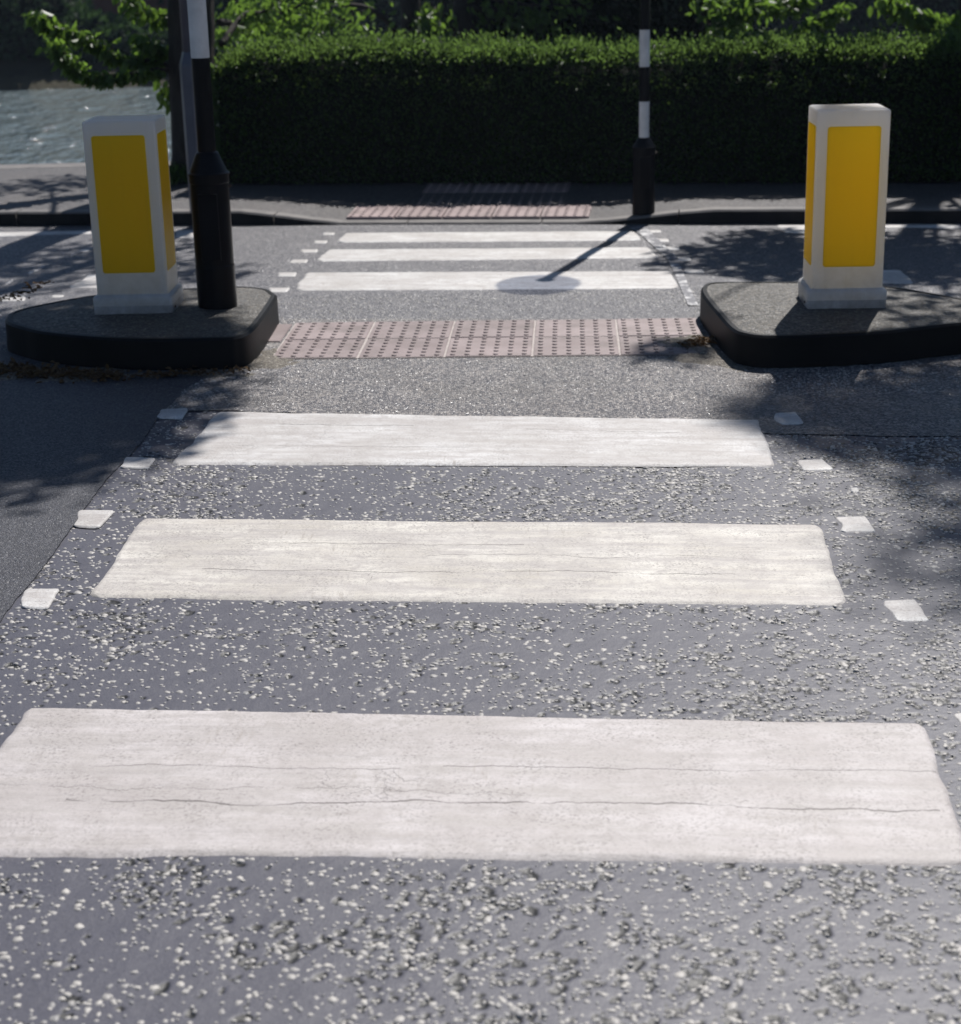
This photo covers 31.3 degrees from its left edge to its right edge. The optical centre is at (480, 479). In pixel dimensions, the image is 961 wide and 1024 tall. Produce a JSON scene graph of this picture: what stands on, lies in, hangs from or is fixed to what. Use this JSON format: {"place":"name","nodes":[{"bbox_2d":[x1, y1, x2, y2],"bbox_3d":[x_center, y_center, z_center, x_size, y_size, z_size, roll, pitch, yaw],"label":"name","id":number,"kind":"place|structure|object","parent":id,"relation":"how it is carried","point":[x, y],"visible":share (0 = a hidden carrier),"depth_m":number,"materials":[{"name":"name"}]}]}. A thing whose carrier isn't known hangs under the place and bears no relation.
{"place":"outdoors","nodes":[
{"label":"outdoors","id":0,"kind":"place"},
{"bbox_2d":[0,327,217,622],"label":"new road surface","id":1,"kind":"object","parent":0,"point":[67,449],"visible":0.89,"depth_m":6.66,"materials":[{"name":"grey asphalt"}]},
{"bbox_2d":[0,357,151,383],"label":"leaf litter","id":2,"kind":"object","parent":1,"relation":"on","point":[32,371],"visible":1,"depth_m":7.74,"materials":[{"name":"brown plant"}]},
{"bbox_2d":[0,364,254,384],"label":"silt","id":3,"kind":"object","parent":1,"relation":"on","point":[3,377],"visible":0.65,"depth_m":7.70,"materials":[{"name":"soil"}]},
{"bbox_2d":[5,287,278,369],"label":"traffic island","id":4,"kind":"structure","parent":1,"relation":"on","point":[188,332],"depth_m":7.97,"materials":[{"name":"concrete"}]},
{"bbox_2d":[82,115,183,314],"bbox_3d":[-1.676,-1.272,8.253,0.390,0.927,0.313,-1,18,1],"label":"bollard","id":5,"kind":"object","parent":4,"relation":"on","point":[129,189],"visible":1,"depth_m":8.13,"materials":[{"name":"plastic"}]},
{"bbox_2d":[187,0,236,309],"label":"belisha beacon","id":6,"kind":"object","parent":4,"relation":"on","point":[208,173],"visible":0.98,"depth_m":8.16,"materials":[{"name":"black metal"}]},
{"bbox_2d":[197,194,220,260],"bbox_3d":[-1.294,-1.200,8.189,0.093,0.316,0.008,-1,18,0],"label":"door","id":7,"kind":"structure","parent":6,"relation":"in","point":[207,203],"depth_m":8.18,"materials":[{"name":"black metal"}]},
{"bbox_2d":[0,87,218,164],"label":"river","id":8,"kind":"structure","parent":0,"point":[41,126],"depth_m":29.80,"materials":[{"name":"liquid"}]},
{"bbox_2d":[169,160,187,186],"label":"grass","id":9,"kind":"structure","parent":0,"point":[177,175],"depth_m":13.01,"materials":[{"name":"green plant"}]},
{"bbox_2d":[0,0,946,90],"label":"bank","id":10,"kind":"structure","parent":0,"point":[28,74],"depth_m":35.88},
{"bbox_2d":[0,0,95,61],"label":"river bush","id":11,"kind":"object","parent":10,"relation":"on","point":[14,35],"visible":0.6,"depth_m":36.16,"materials":[{"name":"green plant"}]},
{"bbox_2d":[29,6,132,63],"bbox_3d":[-8.458,-9.439,36.719,2.527,1.408,2.046,-1,18,0],"label":"river bush","id":12,"kind":"object","parent":10,"relation":"on","point":[94,22],"visible":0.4,"depth_m":36.19,"materials":[{"name":"green plant"}]},
{"bbox_2d":[104,11,146,56],"bbox_3d":[-7.467,-9.501,37.075,3.164,1.230,2.022,-1,18,0],"label":"river bush","id":13,"kind":"object","parent":10,"relation":"on","point":[125,21],"visible":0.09,"depth_m":36.41,"materials":[{"name":"green plant"}]},
{"bbox_2d":[91,0,166,14],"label":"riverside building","id":14,"kind":"structure","parent":10,"relation":"on","point":[106,5],"depth_m":42.38,"materials":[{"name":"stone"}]},
{"bbox_2d":[121,18,242,62],"bbox_3d":[-6.438,-9.357,36.535,2.700,1.268,1.968,-1,18,0],"label":"river bush","id":15,"kind":"object","parent":10,"relation":"on","point":[162,36],"visible":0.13,"depth_m":36.11,"materials":[{"name":"green plant"}]},
{"bbox_2d":[214,0,399,45],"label":"river bush","id":16,"kind":"object","parent":10,"relation":"on","point":[225,4],"visible":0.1,"depth_m":37.54,"materials":[{"name":"green plant"}]},
{"bbox_2d":[361,0,479,39],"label":"river bush","id":17,"kind":"object","parent":10,"relation":"on","point":[388,8],"visible":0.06,"depth_m":37.42,"materials":[{"name":"green plant"}]},
{"bbox_2d":[747,0,810,32],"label":"river bush","id":18,"kind":"object","parent":10,"relation":"on","point":[773,24],"visible":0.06,"depth_m":37.60,"materials":[{"name":"green plant"}]},
{"bbox_2d":[778,0,883,31],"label":"river bush","id":19,"kind":"object","parent":10,"relation":"on","point":[825,5],"visible":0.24,"depth_m":37.51,"materials":[{"name":"green plant"}]},
{"bbox_2d":[853,0,958,30],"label":"river bush","id":20,"kind":"object","parent":10,"relation":"on","point":[933,6],"visible":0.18,"depth_m":37.42,"materials":[{"name":"green plant"}]},
{"bbox_2d":[0,410,960,1023],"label":"road","id":21,"kind":"structure","parent":0,"point":[40,994],"depth_m":4.34,"materials":[{"name":"grey asphalt"}]},
{"bbox_2d":[21,589,58,609],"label":"marking square","id":22,"kind":"structure","parent":21,"relation":"on","point":[40,599],"depth_m":5.12,"materials":[{"name":"paint"}]},
{"bbox_2d":[74,510,113,528],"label":"marking square","id":23,"kind":"structure","parent":21,"relation":"on","point":[94,519],"depth_m":5.82,"materials":[{"name":"paint"}]},
{"bbox_2d":[120,457,154,468],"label":"marking square","id":24,"kind":"structure","parent":21,"relation":"on","point":[136,463],"depth_m":6.42,"materials":[{"name":"paint"}]},
{"bbox_2d":[157,408,186,418],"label":"marking square","id":25,"kind":"structure","parent":21,"relation":"on","point":[178,413],"depth_m":7.08,"materials":[{"name":"paint"}]},
{"bbox_2d":[90,518,845,605],"bbox_3d":[-0.045,0.249,5.377,2.282,0.009,0.732,0,18,5],"label":"crossing stripe","id":26,"kind":"object","parent":21,"relation":"on","point":[469,562],"visible":1,"depth_m":5.33,"materials":[{"name":"paint"}]},
{"bbox_2d":[173,412,773,466],"bbox_3d":[-0.017,-0.163,6.661,2.236,0.009,0.734,0,18,5],"label":"crossing stripe","id":27,"kind":"object","parent":21,"relation":"on","point":[260,438],"visible":1,"depth_m":6.59,"materials":[{"name":"paint"}]},
{"bbox_2d":[0,374,960,1023],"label":"stone chippings","id":28,"kind":"object","parent":21,"relation":"on","point":[624,978],"visible":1,"depth_m":4.36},
{"bbox_2d":[0,708,960,866],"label":"crossing stripe","id":29,"kind":"object","parent":21,"relation":"on","point":[100,783],"visible":1,"depth_m":3.92,"materials":[{"name":"paint"}]},
{"bbox_2d":[798,459,832,470],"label":"marking square","id":30,"kind":"structure","parent":21,"relation":"on","point":[818,464],"depth_m":6.22,"materials":[{"name":"paint"}]},
{"bbox_2d":[850,488,858,492],"bbox_3d":[1.296,0.038,5.946,0.034,0.006,0.052,-1,18,0],"label":"paint drop","id":31,"kind":"object","parent":21,"relation":"on","point":[856,490],"visible":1,"depth_m":5.93,"materials":[{"name":"white paint"}]},
{"bbox_2d":[836,516,874,532],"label":"marking square","id":32,"kind":"structure","parent":21,"relation":"on","point":[857,524],"depth_m":5.59,"materials":[{"name":"paint"}]},
{"bbox_2d":[884,599,927,621],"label":"marking square","id":33,"kind":"structure","parent":21,"relation":"on","point":[906,610],"depth_m":4.89,"materials":[{"name":"paint"}]},
{"bbox_2d":[954,713,960,723],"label":"marking square","id":34,"kind":"structure","parent":21,"relation":"on","point":[957,716],"depth_m":4.23,"materials":[{"name":"paint"}]},
{"bbox_2d":[0,206,960,318],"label":"carriageway","id":35,"kind":"structure","parent":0,"point":[264,255],"depth_m":10.12,"materials":[{"name":"grey asphalt"}]},
{"bbox_2d":[1,297,25,300],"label":"road line","id":36,"kind":"object","parent":35,"relation":"on","point":[17,298],"visible":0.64,"depth_m":9.43,"materials":[{"name":"paint"}]},
{"bbox_2d":[0,280,53,301],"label":"leaf litter","id":37,"kind":"object","parent":35,"relation":"on","point":[22,292],"visible":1,"depth_m":8.80,"materials":[{"name":"brown plant"}]},
{"bbox_2d":[27,265,44,274],"bbox_3d":[-2.663,-1.254,10.286,0.037,0.006,0.301,3,18,12],"label":"road line","id":38,"kind":"object","parent":35,"relation":"on","point":[36,269],"visible":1,"depth_m":10.28,"materials":[{"name":"paint"}]},
{"bbox_2d":[0,231,90,235],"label":"road line","id":39,"kind":"object","parent":35,"relation":"on","point":[40,233],"visible":0.99,"depth_m":11.56,"materials":[{"name":"paint"}]},
{"bbox_2d":[69,247,91,256],"bbox_3d":[-2.524,-1.439,10.854,0.063,0.006,0.362,4,18,17],"label":"road line","id":40,"kind":"object","parent":35,"relation":"on","point":[81,251],"visible":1,"depth_m":10.85,"materials":[{"name":"paint"}]},
{"bbox_2d":[70,274,96,287],"bbox_3d":[-2.238,-1.145,9.912,0.210,0.006,0.459,-1,18,0],"label":"road line","id":41,"kind":"object","parent":35,"relation":"on","point":[88,281],"visible":0.56,"depth_m":9.83,"materials":[{"name":"paint"}]},
{"bbox_2d":[175,230,192,237],"bbox_3d":[-1.971,-1.634,11.426,0.128,0.006,0.391,-4,18,-8],"label":"road line","id":42,"kind":"object","parent":35,"relation":"on","point":[184,233],"visible":0.97,"depth_m":11.39,"materials":[{"name":"paint"}]},
{"bbox_2d":[269,288,289,291],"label":"marking square","id":43,"kind":"structure","parent":35,"relation":"on","point":[278,289],"depth_m":9.53,"materials":[{"name":"paint"}]},
{"bbox_2d":[278,272,295,275],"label":"marking square","id":44,"kind":"structure","parent":35,"relation":"on","point":[287,273],"depth_m":9.96,"materials":[{"name":"paint"}]},
{"bbox_2d":[289,259,307,262],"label":"marking square","id":45,"kind":"structure","parent":35,"relation":"on","point":[299,261],"depth_m":10.34,"materials":[{"name":"paint"}]},
{"bbox_2d":[301,249,317,251],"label":"marking square","id":46,"kind":"structure","parent":35,"relation":"on","point":[309,250],"depth_m":10.70,"materials":[{"name":"paint"}]},
{"bbox_2d":[314,240,327,242],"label":"marking square","id":47,"kind":"structure","parent":35,"relation":"on","point":[320,241],"depth_m":11.00,"materials":[{"name":"paint"}]},
{"bbox_2d":[296,271,677,290],"bbox_3d":[0.031,-1.118,9.651,2.145,0.009,0.520,0,18,6],"label":"crossing stripe","id":48,"kind":"object","parent":35,"relation":"on","point":[477,280],"visible":1,"depth_m":9.62,"materials":[{"name":"paint"}]},
{"bbox_2d":[317,247,657,260],"bbox_3d":[0.046,-1.369,10.438,2.061,0.009,0.392,0,18,5],"label":"crossing stripe","id":49,"kind":"object","parent":35,"relation":"on","point":[468,254],"visible":1,"depth_m":10.41,"materials":[{"name":"paint"}]},
{"bbox_2d":[338,231,640,242],"bbox_3d":[0.057,-1.560,11.037,1.949,0.009,0.356,0,18,6],"label":"crossing stripe","id":50,"kind":"object","parent":35,"relation":"on","point":[495,236],"visible":1,"depth_m":11.01,"materials":[{"name":"paint"}]},
{"bbox_2d":[629,226,697,304],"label":"road markings","id":51,"kind":"object","parent":35,"relation":"on","point":[657,244],"visible":1,"depth_m":10.12,"materials":[{"name":"white paint"}]},
{"bbox_2d":[667,247,679,249],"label":"marking square","id":52,"kind":"structure","parent":35,"relation":"on","point":[673,248],"depth_m":10.47,"materials":[{"name":"paint"}]},
{"bbox_2d":[678,257,690,260],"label":"marking square","id":53,"kind":"structure","parent":35,"relation":"on","point":[684,258],"depth_m":10.15,"materials":[{"name":"paint"}]},
{"bbox_2d":[684,269,703,272],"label":"marking square","id":54,"kind":"structure","parent":35,"relation":"on","point":[693,270],"depth_m":9.78,"materials":[{"name":"paint"}]},
{"bbox_2d":[777,225,804,232],"bbox_3d":[2.041,-1.613,11.065,0.221,0.007,0.377,-1,18,0],"label":"road line","id":55,"kind":"object","parent":35,"relation":"on","point":[793,228],"visible":0.79,"depth_m":11.07,"materials":[{"name":"paint"}]},
{"bbox_2d":[883,270,912,283],"bbox_3d":[2.265,-1.120,9.500,0.204,0.007,0.453,-1,18,0],"label":"road line","id":56,"kind":"object","parent":35,"relation":"on","point":[895,276],"visible":0.76,"depth_m":9.46,"materials":[{"name":"paint"}]},
{"bbox_2d":[885,224,960,227],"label":"road line","id":57,"kind":"object","parent":35,"relation":"on","point":[921,226],"visible":0.94,"depth_m":11.05,"materials":[{"name":"paint"}]},
{"bbox_2d":[0,319,960,435],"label":"road surface between islands","id":58,"kind":"object","parent":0,"point":[902,412],"visible":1,"depth_m":7.29,"materials":[{"name":"asphalt"}]},
{"bbox_2d":[138,365,250,379],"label":"leaf litter","id":59,"kind":"object","parent":58,"relation":"on","point":[191,371],"visible":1,"depth_m":7.70,"materials":[{"name":"brown plant"}]},
{"bbox_2d":[245,348,299,369],"bbox_3d":[-0.937,-0.558,7.966,0.384,0.023,0.547,-1,18,0],"label":"silt","id":60,"kind":"object","parent":58,"relation":"on","point":[267,359],"visible":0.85,"depth_m":7.90,"materials":[{"name":"beige soil"}]},
{"bbox_2d":[0,282,960,408],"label":"fine chippings","id":61,"kind":"object","parent":58,"relation":"on","point":[571,362],"visible":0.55,"depth_m":7.62,"materials":[{"name":"gravel"}]},
{"bbox_2d":[268,318,704,358],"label":"tactile paving","id":62,"kind":"structure","parent":58,"relation":"on","point":[485,338],"depth_m":8.26,"materials":[{"name":"concrete"}]},
{"bbox_2d":[676,335,716,348],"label":"leaf litter","id":63,"kind":"object","parent":58,"relation":"on","point":[700,340],"visible":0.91,"depth_m":8.04,"materials":[{"name":"brown plant"}]},
{"bbox_2d":[657,332,754,372],"bbox_3d":[1.004,-0.603,7.954,0.415,0.025,0.883,-1,18,0],"label":"silt","id":64,"kind":"object","parent":58,"relation":"on","point":[711,354],"visible":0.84,"depth_m":7.80,"materials":[{"name":"soil"}]},
{"bbox_2d":[774,412,802,424],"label":"marking square","id":65,"kind":"structure","parent":58,"relation":"on","point":[789,418],"depth_m":6.80,"materials":[{"name":"paint"}]},
{"bbox_2d":[700,282,960,367],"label":"traffic island","id":66,"kind":"structure","parent":58,"relation":"on","point":[767,324],"depth_m":7.73,"materials":[{"name":"concrete"}]},
{"bbox_2d":[798,104,890,308],"bbox_3d":[1.703,-1.274,8.014,0.378,0.924,0.323,-1,18,2],"label":"bollard","id":67,"kind":"object","parent":66,"relation":"on","point":[846,187],"visible":1,"depth_m":7.89,"materials":[{"name":"plastic"}]},
{"bbox_2d":[0,165,960,219],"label":"pavement","id":68,"kind":"structure","parent":0,"point":[46,188],"depth_m":12.22,"materials":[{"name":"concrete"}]},
{"bbox_2d":[346,182,591,220],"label":"tactile paving","id":69,"kind":"structure","parent":68,"relation":"on","point":[487,210],"depth_m":11.89,"materials":[{"name":"red concrete"}]},
{"bbox_2d":[210,14,960,184],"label":"hedge","id":70,"kind":"object","parent":68,"relation":"on","point":[349,108],"visible":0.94,"depth_m":12.45,"materials":[{"name":"green plant"}]},
{"bbox_2d":[632,0,656,215],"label":"belisha beacon","id":71,"kind":"object","parent":68,"relation":"on","point":[644,152],"visible":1,"depth_m":11.29,"materials":[{"name":"black metal"}]},
{"bbox_2d":[639,157,650,187],"bbox_3d":[1.084,-2.023,11.319,0.074,0.204,0.008,-1,18,0],"label":"door","id":72,"kind":"structure","parent":71,"relation":"in","point":[644,162],"depth_m":11.31,"materials":[{"name":"black metal"}]},
{"bbox_3d":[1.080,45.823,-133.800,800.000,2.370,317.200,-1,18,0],"label":"ground","id":73,"kind":"structure","parent":0,"visible":0},
{"bbox_2d":[0,161,170,168],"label":"river wall","id":74,"kind":"structure","parent":73,"relation":"on","point":[49,165],"depth_m":14.31,"materials":[{"name":"stone"}]},
{"bbox_2d":[21,0,342,169],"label":"riverside tree","id":75,"kind":"object","parent":73,"relation":"on","point":[141,68],"visible":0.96,"depth_m":12.98,"materials":[{"name":"green plant"}]},
{"bbox_2d":[214,0,457,50],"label":"slim tree","id":76,"kind":"object","parent":73,"relation":"on","point":[409,8],"visible":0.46,"depth_m":15.00,"materials":[{"name":"green plant"}]},
{"bbox_2d":[0,206,960,225],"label":"kerb","id":77,"kind":"structure","parent":73,"relation":"on","point":[706,215],"depth_m":11.47,"materials":[{"name":"stone"}]},
{"bbox_2d":[179,0,197,212],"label":"lamp column","id":78,"kind":"structure","parent":77,"relation":"on","point":[188,107],"depth_m":11.39,"materials":[{"name":"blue metal"}]},
{"bbox_2d":[408,0,620,41],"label":"forked tree","id":79,"kind":"object","parent":73,"relation":"on","point":[465,12],"visible":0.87,"depth_m":15.02,"materials":[{"name":"green plant"}]},
{"bbox_2d":[446,0,747,55],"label":"yew bush","id":80,"kind":"object","parent":73,"relation":"on","point":[666,14],"visible":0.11,"depth_m":15.24,"materials":[{"name":"green plant"}]},
{"bbox_2d":[679,0,856,41],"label":"young tree","id":81,"kind":"object","parent":73,"relation":"on","point":[741,14],"visible":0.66,"depth_m":14.25,"materials":[{"name":"green plant"}]},
{"bbox_2d":[867,0,960,38],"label":"leaning tree","id":82,"kind":"object","parent":73,"relation":"on","point":[908,16],"visible":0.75,"depth_m":13.75,"materials":[{"name":"green plant"}]}
]}

